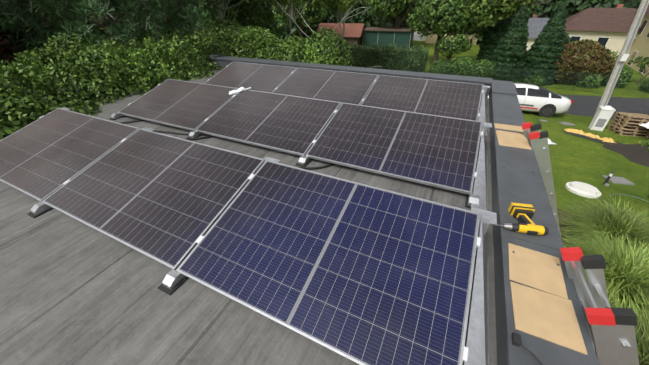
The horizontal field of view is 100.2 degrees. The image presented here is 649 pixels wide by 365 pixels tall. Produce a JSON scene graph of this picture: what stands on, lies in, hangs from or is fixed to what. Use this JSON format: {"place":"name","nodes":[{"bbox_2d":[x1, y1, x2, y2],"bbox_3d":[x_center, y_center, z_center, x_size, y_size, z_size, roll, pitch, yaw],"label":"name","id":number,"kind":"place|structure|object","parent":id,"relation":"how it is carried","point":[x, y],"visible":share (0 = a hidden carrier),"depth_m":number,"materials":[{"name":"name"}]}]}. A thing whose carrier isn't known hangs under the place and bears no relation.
{"place":"outdoors","nodes":[
{"label":"outdoors","id":0,"kind":"place"},
{"bbox_2d":[0,0,280,65],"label":"trees","id":1,"kind":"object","parent":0,"point":[253,14],"depth_m":12.92,"materials":[{"name":"green plant"}]},
{"bbox_2d":[284,40,648,227],"bbox_3d":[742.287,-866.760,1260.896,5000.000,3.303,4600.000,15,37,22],"label":"ground","id":2,"kind":"structure","parent":0,"point":[580,159],"depth_m":10.12,"materials":[{"name":"green plant"}]},
{"bbox_2d":[0,2,22,64],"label":"tree","id":3,"kind":"object","parent":2,"relation":"on","point":[8,42],"visible":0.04,"depth_m":6.99,"materials":[{"name":"green plant"}]},
{"bbox_2d":[0,0,215,50],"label":"trees","id":4,"kind":"object","parent":2,"relation":"on","point":[90,7],"depth_m":7.30,"materials":[{"name":"green plant"}]},
{"bbox_2d":[0,18,283,139],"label":"hedge","id":5,"kind":"object","parent":2,"relation":"on","point":[33,103],"depth_m":5.54,"materials":[{"name":"green plant"}]},
{"bbox_2d":[0,21,275,94],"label":"hedge sprigs","id":6,"kind":"object","parent":5,"relation":"on","point":[159,51],"visible":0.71,"depth_m":5.81,"materials":[{"name":"green plant"}]},
{"bbox_2d":[156,0,225,32],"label":"tree","id":7,"kind":"object","parent":2,"relation":"on","point":[214,4],"depth_m":12.35,"materials":[{"name":"green plant"}]},
{"bbox_2d":[196,0,252,22],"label":"tree","id":8,"kind":"object","parent":2,"relation":"on","point":[221,15],"depth_m":14.50,"materials":[{"name":"green plant"}]},
{"bbox_2d":[260,0,297,38],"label":"tree","id":9,"kind":"object","parent":2,"relation":"on","point":[279,10],"depth_m":20.27,"materials":[{"name":"green plant"}]},
{"bbox_2d":[213,26,355,66],"bbox_3d":[-2.121,-3.113,9.774,6.718,4.363,3.181,15,37,22],"label":"hedge","id":10,"kind":"object","parent":2,"relation":"on","point":[308,47],"depth_m":8.15,"materials":[{"name":"green plant"}]},
{"bbox_2d":[272,0,330,51],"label":"tree","id":11,"kind":"object","parent":2,"relation":"on","point":[319,14],"depth_m":28.34,"materials":[{"name":"green plant"}]},
{"bbox_2d":[262,0,382,67],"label":"tree","id":12,"kind":"object","parent":2,"relation":"on","point":[293,17],"depth_m":15.93,"materials":[{"name":"plant"}]},
{"bbox_2d":[317,23,364,45],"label":"shed","id":13,"kind":"structure","parent":2,"relation":"on","point":[353,32],"depth_m":33.63,"materials":[{"name":"brown wood"}]},
{"bbox_2d":[321,0,370,56],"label":"tree","id":14,"kind":"object","parent":2,"relation":"on","point":[338,3],"depth_m":18.79,"materials":[{"name":"green plant"}]},
{"bbox_2d":[317,43,428,72],"bbox_3d":[3.702,-11.330,24.896,10.983,2.375,1.749,15,37,22],"label":"box hedge","id":15,"kind":"object","parent":2,"relation":"on","point":[399,51],"depth_m":23.34,"materials":[{"name":"green plant"}]},
{"bbox_2d":[345,41,424,50],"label":"box hedge sprigs","id":16,"kind":"object","parent":15,"relation":"on","point":[420,47],"visible":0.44,"depth_m":23.26,"materials":[{"name":"green plant"}]},
{"bbox_2d":[362,27,414,47],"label":"shed","id":17,"kind":"structure","parent":2,"relation":"on","point":[385,36],"depth_m":33.46,"materials":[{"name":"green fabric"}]},
{"bbox_2d":[366,0,428,27],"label":"tree","id":18,"kind":"object","parent":2,"relation":"on","point":[381,11],"depth_m":32.62,"materials":[{"name":"green plant"}]},
{"bbox_2d":[402,19,425,40],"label":"house","id":19,"kind":"structure","parent":2,"relation":"on","point":[417,37],"depth_m":41.86,"materials":[{"name":"grey paint"}]},
{"bbox_2d":[406,0,496,61],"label":"tree","id":20,"kind":"object","parent":2,"relation":"on","point":[459,28],"depth_m":23.39,"materials":[{"name":"green plant"}]},
{"bbox_2d":[425,27,477,44],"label":"house","id":21,"kind":"structure","parent":2,"relation":"on","point":[432,39],"depth_m":38.25,"materials":[{"name":"yellow paint"}]},
{"bbox_2d":[257,0,648,44],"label":"forest","id":22,"kind":"object","parent":2,"relation":"on","point":[551,8],"depth_m":39.65,"materials":[{"name":"green plant"}]},
{"bbox_2d":[436,34,471,60],"bbox_3d":[11.202,-11.064,23.444,3.529,3.229,2.251,-9,35,-11],"label":"bush","id":23,"kind":"object","parent":2,"relation":"on","point":[464,43],"depth_m":22.65,"materials":[{"name":"green plant"}]},
{"bbox_2d":[476,2,513,61],"bbox_3d":[15.947,-14.017,24.709,2.681,6.699,2.619,15,37,22],"label":"conifer tree","id":24,"kind":"object","parent":2,"relation":"on","point":[487,42],"depth_m":24.68,"materials":[{"name":"green plant"}]},
{"bbox_2d":[355,57,648,97],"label":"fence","id":25,"kind":"object","parent":2,"relation":"on","point":[525,75],"visible":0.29,"depth_m":19.63,"materials":[{"name":"green"}]},
{"bbox_2d":[457,0,550,59],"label":"tree","id":26,"kind":"object","parent":2,"relation":"on","point":[510,7],"depth_m":22.11,"materials":[{"name":"green plant"}]},
{"bbox_2d":[488,4,529,82],"bbox_3d":[14.332,-10.405,20.802,2.853,5.524,2.760,15,37,22],"label":"thuja","id":27,"kind":"object","parent":2,"relation":"on","point":[499,54],"depth_m":20.35,"materials":[{"name":"green plant"}]},
{"bbox_2d":[429,55,648,92],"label":"hedge","id":28,"kind":"object","parent":2,"relation":"on","point":[471,60],"depth_m":21.39,"materials":[{"name":"green plant"}]},
{"bbox_2d":[526,14,552,50],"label":"house","id":29,"kind":"structure","parent":2,"relation":"on","point":[535,25],"depth_m":31.63,"materials":[{"name":"beige paint"}]},
{"bbox_2d":[517,2,568,85],"bbox_3d":[16.459,-9.996,20.096,2.808,5.635,2.830,15,37,22],"label":"thuja","id":30,"kind":"object","parent":2,"relation":"on","point":[541,43],"depth_m":19.64,"materials":[{"name":"green plant"}]},
{"bbox_2d":[565,181,600,198],"bbox_3d":[7.472,0.188,7.836,0.801,0.203,0.803,15,37,22],"label":"well cover","id":31,"kind":"object","parent":2,"relation":"on","point":[586,190],"visible":0.94,"depth_m":7.71,"materials":[{"name":"white plastic"}]},
{"bbox_2d":[550,39,616,83],"bbox_3d":[18.817,-8.799,20.091,4.595,3.187,3.160,15,37,22],"label":"bush","id":32,"kind":"object","parent":2,"relation":"on","point":[596,49],"depth_m":19.20,"materials":[{"name":"brown plant"}]},
{"bbox_2d":[539,119,634,184],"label":"pavers","id":33,"kind":"object","parent":2,"relation":"on","point":[618,180],"visible":0.83,"depth_m":8.52,"materials":[{"name":"stone"}]},
{"bbox_2d":[562,132,623,144],"bbox_3d":[11.855,-1.979,11.975,0.876,0.150,2.085,-21,39,-27],"label":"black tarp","id":34,"kind":"object","parent":2,"relation":"on","point":[595,139],"visible":0.58,"depth_m":11.78,"materials":[{"name":"grey"}]},
{"bbox_2d":[564,128,584,133],"bbox_3d":[11.558,-2.382,12.484,0.823,0.165,0.548,22,40,30],"label":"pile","id":35,"kind":"object","parent":34,"relation":"on","point":[577,131],"visible":0.94,"depth_m":12.42,"materials":[{"name":"yellow sand"}]},
{"bbox_2d":[581,133,599,138],"bbox_3d":[11.854,-2.093,12.035,0.438,0.146,0.658,-15,37,-19],"label":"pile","id":36,"kind":"object","parent":34,"relation":"on","point":[591,135],"visible":0.98,"depth_m":11.97,"materials":[{"name":"yellow sand"}]},
{"bbox_2d":[599,137,615,142],"bbox_3d":[12.103,-1.843,11.586,0.548,0.180,0.438,9,35,14],"label":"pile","id":37,"kind":"object","parent":34,"relation":"on","point":[607,139],"visible":1,"depth_m":11.51,"materials":[{"name":"yellow sand"}]},
{"bbox_2d":[563,4,639,59],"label":"house","id":38,"kind":"structure","parent":2,"relation":"on","point":[609,28],"depth_m":26.96,"materials":[{"name":"beige paint"}]},
{"bbox_2d":[556,194,648,364],"bbox_3d":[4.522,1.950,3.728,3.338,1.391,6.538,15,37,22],"label":"ornamental grass","id":39,"kind":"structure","parent":2,"relation":"on","point":[616,239],"depth_m":4.50,"materials":[{"name":"green plant"}]},
{"bbox_2d":[521,122,560,235],"bbox_3d":[2.871,0.858,3.464,1.608,3.066,0.320,17,38,25],"label":"ladder","id":40,"kind":"object","parent":39,"relation":"on","point":[536,136],"visible":0.31,"depth_m":2.94,"materials":[{"name":"metal"}]},
{"bbox_2d":[560,247,638,364],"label":"ladder","id":41,"kind":"object","parent":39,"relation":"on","point":[612,334],"visible":0.92,"depth_m":1.27,"materials":[{"name":"metal"}]},
{"bbox_2d":[603,172,613,185],"bbox_3d":[8.542,-0.099,8.129,0.098,0.430,0.171,10,36,16],"label":"bollard light","id":42,"kind":"object","parent":2,"relation":"on","point":[605,183],"visible":0.98,"depth_m":8.16,"materials":[{"name":"grey metal"}]},
{"bbox_2d":[588,0,648,130],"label":"utility pole","id":43,"kind":"object","parent":2,"relation":"on","point":[604,112],"visible":0.98,"depth_m":12.11,"materials":[{"name":"concrete"}]},
{"bbox_2d":[598,194,648,212],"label":"garden hose","id":44,"kind":"object","parent":2,"relation":"on","point":[627,195],"visible":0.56,"depth_m":7.56,"materials":[{"name":"green rubber"}]},
{"bbox_2d":[603,144,648,166],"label":"dirt patch","id":45,"kind":"object","parent":2,"relation":"on","point":[637,153],"visible":0.77,"depth_m":10.33,"materials":[{"name":"soil"}]},
{"bbox_2d":[640,139,648,151],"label":"plant","id":46,"kind":"object","parent":45,"relation":"on","point":[644,142],"visible":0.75,"depth_m":10.31,"materials":[{"name":"green plant"}]},
{"bbox_2d":[607,112,648,137],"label":"pallets","id":47,"kind":"object","parent":2,"relation":"on","point":[628,123],"visible":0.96,"depth_m":12.46,"materials":[{"name":"brown wood"}]},
{"bbox_2d":[640,122,648,128],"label":"pallet sheet","id":48,"kind":"object","parent":47,"relation":"on","point":[646,125],"visible":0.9,"depth_m":11.96,"materials":[{"name":"white plastic"}]},
{"bbox_2d":[624,6,648,77],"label":"house","id":49,"kind":"structure","parent":2,"relation":"on","point":[639,46],"depth_m":24.41,"materials":[{"name":"yellow paint"}]},
{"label":"building walls","id":50,"kind":"object","parent":2,"relation":"on","visible":0},
{"bbox_2d":[0,68,496,364],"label":"roof","id":51,"kind":"structure","parent":50,"relation":"on","point":[73,291],"depth_m":1.75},
{"bbox_2d":[119,119,333,169],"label":"cables","id":52,"kind":"object","parent":51,"relation":"on","point":[305,168],"visible":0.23,"depth_m":3.77,"materials":[{"name":"black rubber"}]},
{"bbox_2d":[0,61,496,364],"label":"pv frame mounts","id":53,"kind":"object","parent":51,"relation":"on","point":[475,351],"visible":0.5,"depth_m":2.13,"materials":[{"name":"metal"}]},
{"bbox_2d":[0,109,137,198],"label":"solar panel","id":54,"kind":"object","parent":53,"relation":"on","point":[43,157],"visible":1,"depth_m":3.08,"materials":[{"name":"black glass"}]},
{"bbox_2d":[44,129,261,266],"bbox_3d":[-1.578,-0.018,2.496,1.738,0.289,1.072,15,37,22],"label":"solar panel","id":55,"kind":"object","parent":53,"relation":"on","point":[164,198],"visible":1,"depth_m":2.41,"materials":[{"name":"black glass"}]},
{"bbox_2d":[119,79,236,128],"bbox_3d":[-2.394,-1.351,4.478,1.738,0.289,1.072,15,37,22],"label":"solar panel","id":56,"kind":"object","parent":53,"relation":"on","point":[191,105],"visible":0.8,"depth_m":4.43,"materials":[{"name":"black glass"}]},
{"bbox_2d":[229,87,250,94],"bbox_3d":[-1.382,-1.495,4.416,0.363,0.085,0.140,-16,37,-20],"label":"glove","id":57,"kind":"object","parent":53,"relation":"on","point":[239,90],"visible":1,"depth_m":4.39,"materials":[{"name":"fabric"}]},
{"bbox_2d":[205,62,295,92],"bbox_3d":[-1.609,-2.264,5.799,1.738,0.289,1.072,15,37,22],"label":"solar panel","id":58,"kind":"object","parent":53,"relation":"on","point":[263,78],"visible":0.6,"depth_m":5.79,"materials":[{"name":"black glass"}]},
{"bbox_2d":[197,90,339,153],"bbox_3d":[-0.793,-0.931,3.817,1.738,0.289,1.072,15,37,22],"label":"solar panel","id":59,"kind":"object","parent":53,"relation":"on","point":[290,123],"visible":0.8,"depth_m":3.76,"materials":[{"name":"black glass"}]},
{"bbox_2d":[273,68,376,104],"bbox_3d":[-0.008,-1.845,5.138,1.738,0.289,1.072,15,37,22],"label":"solar panel","id":60,"kind":"object","parent":53,"relation":"on","point":[344,87],"visible":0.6,"depth_m":5.12,"materials":[{"name":"black glass"}]},
{"bbox_2d":[179,161,477,364],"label":"solar panel","id":61,"kind":"object","parent":53,"relation":"on","point":[366,275],"visible":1,"depth_m":1.73,"materials":[{"name":"blue glass"}]},
{"bbox_2d":[307,103,480,191],"bbox_3d":[0.808,-0.511,3.156,1.738,0.289,1.072,15,37,22],"label":"solar panel","id":62,"kind":"object","parent":53,"relation":"on","point":[439,150],"visible":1,"depth_m":3.09,"materials":[{"name":"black glass"}]},
{"bbox_2d":[362,75,482,120],"bbox_3d":[1.593,-1.425,4.478,1.738,0.289,1.072,15,37,22],"label":"solar panel","id":63,"kind":"object","parent":53,"relation":"on","point":[447,99],"visible":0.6,"depth_m":4.46,"materials":[{"name":"black glass"}]},
{"bbox_2d":[40,53,598,364],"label":"parapets","id":64,"kind":"object","parent":51,"relation":"on","point":[516,176],"visible":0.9,"depth_m":2.12,"materials":[{"name":"grey metal"}]},
{"bbox_2d":[497,202,548,234],"bbox_3d":[1.351,0.256,1.925,0.315,0.086,0.270,6,35,10],"label":"drill","id":65,"kind":"object","parent":64,"relation":"on","point":[523,213],"visible":0.94,"depth_m":1.86,"materials":[{"name":"yellow plastic"},{"name":"black plastic"},{"name":"steel"}]},
{"bbox_2d":[512,332,542,364],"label":"strap and case","id":66,"kind":"object","parent":64,"relation":"on","point":[516,339],"visible":0.94,"depth_m":1.25,"materials":[{"name":"grey"}]},
{"bbox_2d":[494,123,587,354],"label":"cardboards","id":67,"kind":"object","parent":64,"relation":"on","point":[547,316],"visible":1,"depth_m":1.46,"materials":[{"name":"beige cardboard"}]},
{"bbox_2d":[562,33,570,50],"bbox_3d":[18.638,-10.080,21.794,1.935,3.473,1.889,15,37,22],"label":"shrub","id":68,"kind":"object","parent":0,"point":[569,40],"depth_m":20.85,"materials":[{"name":"green plant"}]},
{"bbox_2d":[560,94,648,120],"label":"road","id":69,"kind":"structure","parent":0,"point":[582,105],"depth_m":16.62,"materials":[{"name":"grey asphalt"}]},
{"bbox_2d":[488,83,573,116],"bbox_3d":[11.000,-4.845,15.493,4.710,1.522,2.160,10,31,13],"label":"car","id":70,"kind":"object","parent":69,"relation":"on","point":[543,102],"visible":0.58,"depth_m":14.56,"materials":[{"name":"white paint"}]},
{"bbox_2d":[608,50,619,58],"bbox_3d":[21.747,-9.680,20.790,2.304,0.848,1.457,38,50,43],"label":"shrub","id":71,"kind":"object","parent":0,"point":[614,55],"visible":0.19,"depth_m":20.26,"materials":[{"name":"green plant"}]},
{"bbox_2d":[629,56,648,84],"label":"fruit tree","id":72,"kind":"object","parent":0,"point":[643,61],"depth_m":19.71,"materials":[{"name":"green plant"}]}
]}

